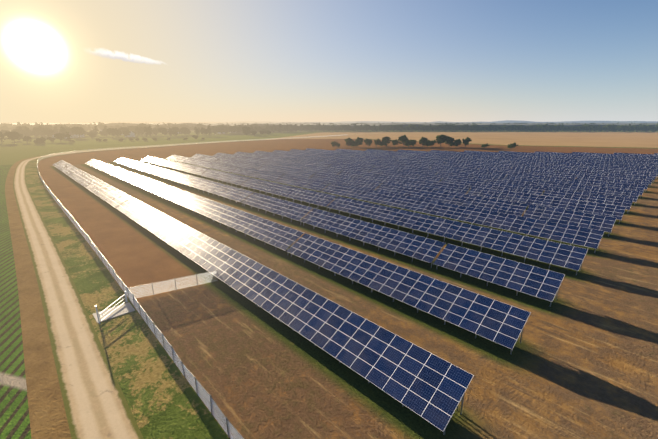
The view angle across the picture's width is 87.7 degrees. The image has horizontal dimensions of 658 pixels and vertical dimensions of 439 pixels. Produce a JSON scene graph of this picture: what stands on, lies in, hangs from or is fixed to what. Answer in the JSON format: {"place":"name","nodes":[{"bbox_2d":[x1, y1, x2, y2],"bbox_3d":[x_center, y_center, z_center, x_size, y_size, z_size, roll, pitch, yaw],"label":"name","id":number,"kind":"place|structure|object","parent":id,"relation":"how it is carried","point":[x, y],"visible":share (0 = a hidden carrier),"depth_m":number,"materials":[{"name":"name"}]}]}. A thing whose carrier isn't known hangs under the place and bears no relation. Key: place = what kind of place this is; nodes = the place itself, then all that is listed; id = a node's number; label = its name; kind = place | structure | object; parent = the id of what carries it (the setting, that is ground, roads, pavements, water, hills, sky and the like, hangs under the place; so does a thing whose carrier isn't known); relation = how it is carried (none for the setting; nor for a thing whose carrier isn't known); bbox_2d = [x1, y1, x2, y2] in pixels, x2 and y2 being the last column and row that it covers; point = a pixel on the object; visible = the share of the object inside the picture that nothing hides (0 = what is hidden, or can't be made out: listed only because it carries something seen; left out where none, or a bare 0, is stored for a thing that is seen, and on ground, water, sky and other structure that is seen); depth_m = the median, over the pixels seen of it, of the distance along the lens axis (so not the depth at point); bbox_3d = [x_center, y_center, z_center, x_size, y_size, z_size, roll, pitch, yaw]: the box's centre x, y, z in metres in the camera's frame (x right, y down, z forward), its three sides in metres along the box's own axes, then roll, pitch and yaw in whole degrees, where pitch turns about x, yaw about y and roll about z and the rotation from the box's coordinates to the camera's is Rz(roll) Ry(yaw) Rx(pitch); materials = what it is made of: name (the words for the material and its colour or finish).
{"place":"outdoors","nodes":[
{"label":"outdoors","id":0,"kind":"place"},
{"bbox_2d":[0,165,31,438],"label":"crop field","id":1,"kind":"structure","parent":0,"point":[14,417],"depth_m":31.85,"materials":[{"name":"green plant"}]},
{"bbox_2d":[5,142,211,438],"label":"dry verge","id":2,"kind":"structure","parent":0,"point":[48,416],"depth_m":31.99,"materials":[{"name":"brown soil"}]},
{"bbox_2d":[26,141,236,438],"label":"verge","id":3,"kind":"structure","parent":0,"point":[163,400],"depth_m":31.29,"materials":[{"name":"green plant"}]},
{"bbox_2d":[29,131,319,147],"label":"green field","id":4,"kind":"structure","parent":0,"point":[86,140],"depth_m":438.90,"materials":[{"name":"green plant"}]},
{"bbox_2d":[33,138,45,143],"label":"tree","id":5,"kind":"object","parent":4,"relation":"on","point":[40,140],"visible":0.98,"depth_m":322.35,"materials":[{"name":"green plant"}]},
{"bbox_2d":[54,133,65,141],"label":"tree","id":6,"kind":"object","parent":4,"relation":"on","point":[60,136],"visible":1,"depth_m":354.72,"materials":[{"name":"green plant"}]},
{"bbox_2d":[60,126,66,136],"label":"tree","id":7,"kind":"object","parent":4,"relation":"on","point":[63,130],"visible":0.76,"depth_m":434.25,"materials":[{"name":"green plant"}]},
{"bbox_2d":[65,132,71,141],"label":"tree","id":8,"kind":"object","parent":4,"relation":"on","point":[68,136],"visible":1,"depth_m":352.06,"materials":[{"name":"green plant"}]},
{"bbox_2d":[71,127,84,137],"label":"tree","id":9,"kind":"object","parent":4,"relation":"on","point":[77,130],"visible":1,"depth_m":442.53,"materials":[{"name":"green plant"}]},
{"bbox_2d":[106,128,118,135],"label":"tree","id":10,"kind":"object","parent":4,"relation":"on","point":[109,131],"visible":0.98,"depth_m":450.90,"materials":[{"name":"green plant"}]},
{"bbox_2d":[119,127,129,133],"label":"tree","id":11,"kind":"object","parent":4,"relation":"on","point":[121,129],"visible":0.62,"depth_m":498.66,"materials":[{"name":"green plant"}]},
{"bbox_2d":[123,129,130,135],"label":"tree","id":12,"kind":"object","parent":4,"relation":"on","point":[126,132],"visible":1,"depth_m":462.80,"materials":[{"name":"green plant"}]},
{"bbox_2d":[128,126,135,130],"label":"tree","id":13,"kind":"object","parent":4,"relation":"on","point":[131,128],"visible":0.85,"depth_m":576.83,"materials":[{"name":"green plant"}]},
{"bbox_2d":[52,128,224,137],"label":"village","id":14,"kind":"object","parent":4,"relation":"on","point":[132,134],"visible":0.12,"depth_m":476.29,"materials":[{"name":"white"}]},
{"bbox_2d":[147,126,151,135],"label":"tree","id":15,"kind":"object","parent":4,"relation":"on","point":[149,129],"visible":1,"depth_m":468.70,"materials":[{"name":"green plant"}]},
{"bbox_2d":[158,128,167,134],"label":"tree","id":16,"kind":"object","parent":4,"relation":"on","point":[163,130],"visible":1,"depth_m":482.75,"materials":[{"name":"green plant"}]},
{"bbox_2d":[179,127,187,132],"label":"tree","id":17,"kind":"object","parent":4,"relation":"on","point":[182,129],"visible":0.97,"depth_m":539.08,"materials":[{"name":"green plant"}]},
{"bbox_2d":[200,127,206,134],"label":"tree","id":18,"kind":"object","parent":4,"relation":"on","point":[203,131],"visible":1,"depth_m":497.05,"materials":[{"name":"green plant"}]},
{"bbox_2d":[242,126,250,132],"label":"tree","id":19,"kind":"object","parent":4,"relation":"on","point":[245,128],"visible":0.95,"depth_m":531.12,"materials":[{"name":"green plant"}]},
{"bbox_2d":[30,121,333,122],"bbox_3d":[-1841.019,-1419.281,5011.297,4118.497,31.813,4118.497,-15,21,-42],"label":"tree line","id":20,"kind":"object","parent":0,"point":[187,122],"depth_m":4378.33,"materials":[{"name":"green plant"}]},
{"bbox_2d":[13,133,373,438],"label":"road","id":21,"kind":"structure","parent":0,"point":[96,405],"depth_m":31.98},
{"bbox_2d":[0,122,657,164],"bbox_3d":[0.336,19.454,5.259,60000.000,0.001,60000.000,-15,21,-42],"label":"ground","id":22,"kind":"structure","parent":0,"point":[11,152],"depth_m":283.17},
{"bbox_2d":[0,132,5,141],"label":"tree","id":23,"kind":"object","parent":22,"relation":"on","point":[2,136],"visible":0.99,"depth_m":338.57,"materials":[{"name":"green plant"}]},
{"bbox_2d":[4,131,19,142],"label":"tree","id":24,"kind":"object","parent":22,"relation":"on","point":[13,135],"visible":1,"depth_m":336.74,"materials":[{"name":"green plant"}]},
{"bbox_2d":[22,136,32,142],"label":"tree","id":25,"kind":"object","parent":22,"relation":"on","point":[26,138],"visible":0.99,"depth_m":339.09,"materials":[{"name":"green plant"}]},
{"bbox_2d":[0,122,306,125],"bbox_3d":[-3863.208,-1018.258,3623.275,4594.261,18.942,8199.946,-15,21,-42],"label":"wood","id":26,"kind":"object","parent":22,"relation":"on","point":[14,123],"visible":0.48,"depth_m":1563.66,"materials":[{"name":"green plant"}]},
{"bbox_2d":[52,122,657,129],"bbox_3d":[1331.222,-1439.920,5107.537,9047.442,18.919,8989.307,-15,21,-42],"label":"wood","id":27,"kind":"object","parent":22,"relation":"on","point":[377,124],"visible":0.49,"depth_m":955.66,"materials":[{"name":"green plant"}]},
{"bbox_2d":[644,125,652,130],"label":"tree","id":28,"kind":"object","parent":22,"relation":"on","point":[648,127],"visible":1,"depth_m":724.25,"materials":[{"name":"green plant"}]},
{"bbox_2d":[0,0,657,121],"label":"sky","id":29,"kind":"structure","parent":0,"point":[61,60],"materials":[{"name":"blue"}]},
{"bbox_2d":[38,139,657,438],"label":"field ground","id":30,"kind":"structure","parent":0,"point":[580,361],"depth_m":34.94,"materials":[{"name":"brown soil"}]},
{"bbox_2d":[37,134,344,438],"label":"fence posts","id":31,"kind":"object","parent":30,"relation":"on","point":[227,420],"visible":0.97,"depth_m":40.95,"materials":[{"name":"white metal"}]},
{"bbox_2d":[93,291,134,323],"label":"gate","id":32,"kind":"structure","parent":31,"relation":"attached to","point":[112,312],"depth_m":37.60,"materials":[{"name":"metal"}]},
{"bbox_2d":[37,167,241,438],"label":"fence panels","id":33,"kind":"object","parent":31,"relation":"attached to","point":[187,373],"visible":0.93,"depth_m":29.79,"materials":[{"name":"grey metal"}]},
{"bbox_2d":[331,141,339,146],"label":"tree","id":34,"kind":"object","parent":30,"relation":"on","point":[333,143],"visible":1,"depth_m":283.70,"materials":[{"name":"green plant"}]},
{"bbox_2d":[344,138,353,145],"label":"tree","id":35,"kind":"object","parent":30,"relation":"on","point":[348,141],"visible":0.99,"depth_m":281.52,"materials":[{"name":"green plant"}]},
{"bbox_2d":[350,140,360,146],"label":"tree","id":36,"kind":"object","parent":30,"relation":"on","point":[357,143],"visible":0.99,"depth_m":282.21,"materials":[{"name":"green plant"}]},
{"bbox_2d":[364,138,371,145],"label":"tree","id":37,"kind":"object","parent":30,"relation":"on","point":[368,142],"visible":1,"depth_m":289.35,"materials":[{"name":"green plant"}]},
{"bbox_2d":[82,158,656,434],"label":"support posts","id":38,"kind":"object","parent":30,"relation":"on","point":[462,399],"visible":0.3,"depth_m":61.03,"materials":[{"name":"grey metal"}]},
{"bbox_2d":[53,148,657,431],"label":"solar tables","id":39,"kind":"object","parent":38,"relation":"on","point":[595,199],"visible":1,"depth_m":63.68,"materials":[{"name":"blue glass"}]},
{"bbox_2d":[374,139,380,146],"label":"tree","id":40,"kind":"object","parent":30,"relation":"on","point":[377,141],"visible":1,"depth_m":290.52,"materials":[{"name":"green plant"}]},
{"bbox_2d":[379,141,386,146],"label":"tree","id":41,"kind":"object","parent":30,"relation":"on","point":[382,143],"visible":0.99,"depth_m":290.80,"materials":[{"name":"green plant"}]},
{"bbox_2d":[382,136,391,143],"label":"tree","id":42,"kind":"object","parent":30,"relation":"on","point":[386,139],"visible":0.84,"depth_m":292.31,"materials":[{"name":"green plant"}]},
{"bbox_2d":[391,139,398,145],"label":"tree","id":43,"kind":"object","parent":30,"relation":"on","point":[395,142],"visible":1,"depth_m":293.76,"materials":[{"name":"green plant"}]},
{"bbox_2d":[398,135,408,144],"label":"tree","id":44,"kind":"object","parent":30,"relation":"on","point":[404,139],"visible":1,"depth_m":291.34,"materials":[{"name":"green plant"}]},
{"bbox_2d":[404,139,412,145],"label":"tree","id":45,"kind":"object","parent":30,"relation":"on","point":[409,143],"visible":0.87,"depth_m":291.95,"materials":[{"name":"green plant"}]},
{"bbox_2d":[419,137,427,146],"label":"tree","id":46,"kind":"object","parent":30,"relation":"on","point":[422,140],"visible":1,"depth_m":291.26,"materials":[{"name":"green plant"}]},
{"bbox_2d":[423,140,431,146],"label":"tree","id":47,"kind":"object","parent":30,"relation":"on","point":[428,143],"visible":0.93,"depth_m":290.29,"materials":[{"name":"green plant"}]},
{"bbox_2d":[436,135,447,146],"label":"tree","id":48,"kind":"object","parent":30,"relation":"on","point":[440,139],"visible":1,"depth_m":288.27,"materials":[{"name":"green plant"}]},
{"bbox_2d":[445,136,454,143],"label":"tree","id":49,"kind":"object","parent":30,"relation":"on","point":[450,139],"visible":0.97,"depth_m":290.50,"materials":[{"name":"green plant"}]},
{"bbox_2d":[455,139,461,144],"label":"tree","id":50,"kind":"object","parent":30,"relation":"on","point":[458,141],"visible":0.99,"depth_m":288.42,"materials":[{"name":"green plant"}]},
{"bbox_2d":[462,137,471,146],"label":"tree","id":51,"kind":"object","parent":30,"relation":"on","point":[467,140],"visible":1,"depth_m":283.58,"materials":[{"name":"green plant"}]},
{"bbox_2d":[507,143,517,148],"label":"bush","id":52,"kind":"object","parent":30,"relation":"on","point":[512,145],"visible":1,"depth_m":269.55,"materials":[{"name":"green plant"}]},
{"bbox_2d":[266,132,657,147],"bbox_3d":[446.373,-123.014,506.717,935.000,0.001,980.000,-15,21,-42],"label":"wheat field","id":53,"kind":"structure","parent":0,"point":[621,139],"depth_m":467.50,"materials":[{"name":"beige plant"}]},
{"bbox_2d":[335,120,657,122],"bbox_3d":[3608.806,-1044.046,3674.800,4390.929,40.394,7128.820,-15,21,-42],"label":"ridge","id":54,"kind":"structure","parent":0,"point":[511,121],"depth_m":3632.48,"materials":[{"name":"green plant"}]}
]}

